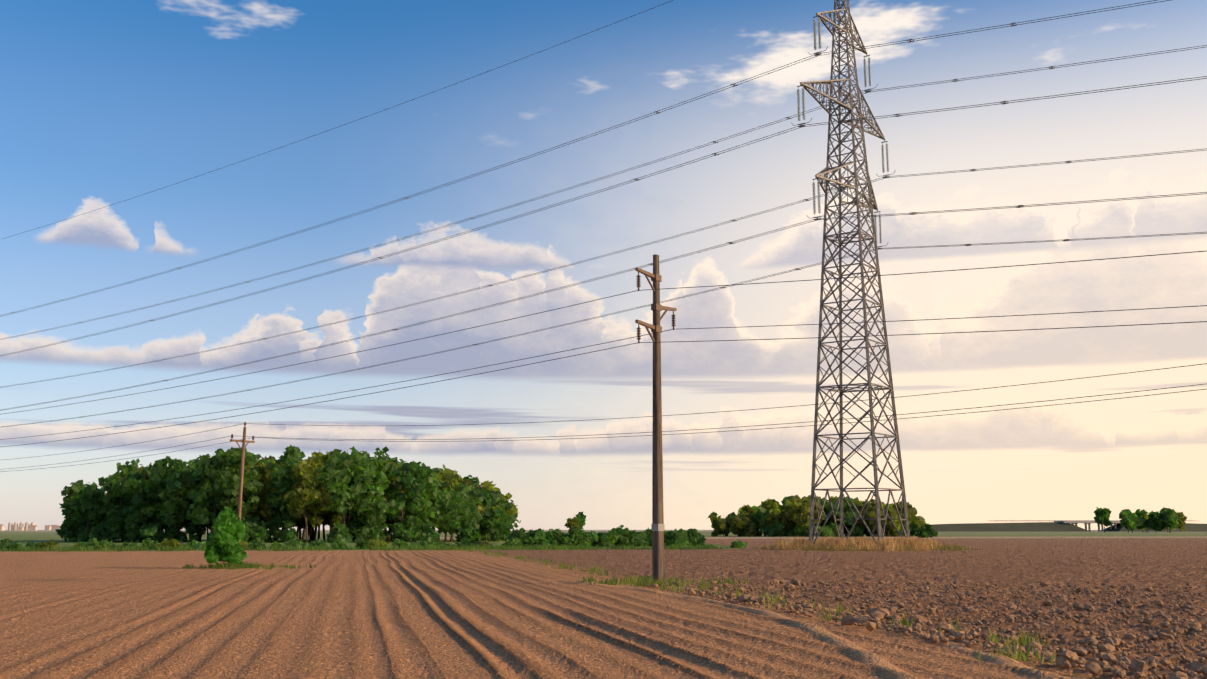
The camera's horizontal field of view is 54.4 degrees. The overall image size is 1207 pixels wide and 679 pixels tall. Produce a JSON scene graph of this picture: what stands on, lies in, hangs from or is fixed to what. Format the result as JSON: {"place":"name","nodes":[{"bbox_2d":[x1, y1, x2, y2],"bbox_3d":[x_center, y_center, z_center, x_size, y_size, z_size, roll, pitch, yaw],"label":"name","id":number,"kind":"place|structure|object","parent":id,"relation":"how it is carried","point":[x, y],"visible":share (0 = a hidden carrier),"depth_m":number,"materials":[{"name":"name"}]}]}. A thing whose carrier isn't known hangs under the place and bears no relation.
{"place":"outdoors","nodes":[
{"label":"outdoors","id":0,"kind":"place"},
{"bbox_2d":[0,522,60,529],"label":"village houses","id":1,"kind":"structure","parent":0,"point":[16,527],"depth_m":2190.18,"materials":[{"name":"white paint"}]},
{"bbox_2d":[0,524,59,527],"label":"village roofs","id":2,"kind":"structure","parent":1,"relation":"attached to","point":[36,525],"depth_m":2297.05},
{"bbox_2d":[0,530,1206,678],"bbox_3d":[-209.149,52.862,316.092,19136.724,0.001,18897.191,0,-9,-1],"label":"ground","id":3,"kind":"structure","parent":0,"point":[385,614],"depth_m":24.05,"materials":[{"name":"soil"}]},
{"bbox_2d":[230,422,254,564],"bbox_3d":[-15.864,6.904,51.197,0.225,6.630,1.240,-5,-10,36],"label":"utility pole","id":4,"kind":"object","parent":3,"relation":"on","point":[244,441],"visible":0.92,"depth_m":51.32,"materials":[{"name":"brown wood"}]},
{"bbox_2d":[0,363,1206,471],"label":"power line","id":5,"kind":"object","parent":4,"relation":"attached to","point":[669,415],"visible":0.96,"depth_m":38.04,"materials":[{"name":"grey metal"}]},
{"bbox_2d":[56,445,520,542],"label":"grove","id":6,"kind":"object","parent":3,"relation":"on","point":[199,483],"depth_m":151.95,"materials":[{"name":"green plant"}]},
{"bbox_2d":[0,507,1186,551],"bbox_3d":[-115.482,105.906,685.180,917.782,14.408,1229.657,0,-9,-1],"label":"bushes","id":7,"kind":"object","parent":3,"relation":"on","point":[575,537],"visible":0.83,"depth_m":101.58,"materials":[{"name":"green plant"}]},
{"bbox_2d":[179,506,1060,666],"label":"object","id":8,"kind":"object","parent":3,"relation":"on","point":[223,545],"visible":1,"depth_m":49.45,"materials":[{"name":"green plant"}]},
{"bbox_2d":[635,254,676,581],"bbox_3d":[1.679,2.538,36.655,0.260,10.600,2.247,-7,-11,35],"label":"pole","id":9,"kind":"object","parent":3,"relation":"on","point":[657,524],"visible":1,"depth_m":36.49,"materials":[{"name":"wood"},{"name":"steel"},{"name":"ceramic"}]},
{"bbox_2d":[0,251,1206,446],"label":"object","id":10,"kind":"object","parent":9,"relation":"attached to","point":[674,341],"visible":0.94,"depth_m":35.69,"materials":[{"name":"grey metal"}]},
{"bbox_2d":[708,495,937,537],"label":"grove","id":11,"kind":"object","parent":3,"relation":"on","point":[757,521],"depth_m":273.25,"materials":[{"name":"green plant"}]},
{"bbox_2d":[792,0,909,548],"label":"pylon","id":12,"kind":"object","parent":3,"relation":"on","point":[869,201],"visible":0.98,"depth_m":101.69,"materials":[{"name":"metal"}]},
{"bbox_2d":[0,0,1206,426],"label":"power line","id":13,"kind":"object","parent":12,"relation":"hanging from","point":[642,178],"visible":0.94,"depth_m":114.36,"materials":[{"name":"grey metal"}]},
{"bbox_2d":[11,22,1071,417],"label":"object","id":14,"kind":"object","parent":13,"relation":"attached to","point":[735,220],"visible":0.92,"depth_m":104.28,"materials":[{"name":"metal"}]},
{"bbox_2d":[746,535,980,550],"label":"dry grass","id":15,"kind":"structure","parent":3,"relation":"on","point":[864,543],"depth_m":94.46,"materials":[{"name":"beige plant"}]},
{"bbox_2d":[627,579,1206,678],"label":"soil clods","id":16,"kind":"object","parent":3,"relation":"on","point":[1137,667],"visible":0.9,"depth_m":20.85,"materials":[{"name":"brown soil"}]},
{"bbox_2d":[924,522,1206,531],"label":"road embankment","id":17,"kind":"structure","parent":3,"relation":"on","point":[1032,527],"depth_m":980.58,"materials":[{"name":"green plant"}]},
{"bbox_2d":[1054,521,1120,531],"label":"road bridge","id":18,"kind":"structure","parent":3,"relation":"on","point":[1090,522],"depth_m":990.67,"materials":[{"name":"beige concrete"}]},
{"bbox_2d":[988,520,1196,521],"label":"road bridge railing","id":19,"kind":"object","parent":18,"relation":"attached to","point":[1055,520],"visible":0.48,"depth_m":1000.98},
{"bbox_2d":[1104,522,1170,532],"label":"distant trunks","id":20,"kind":"object","parent":3,"relation":"on","point":[1142,528],"visible":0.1,"depth_m":634.51,"materials":[{"name":"brown plant"}]},
{"bbox_2d":[0,0,1206,529],"label":"sky","id":21,"kind":"structure","parent":0,"point":[103,103],"materials":[{"name":"blue"}]}
]}

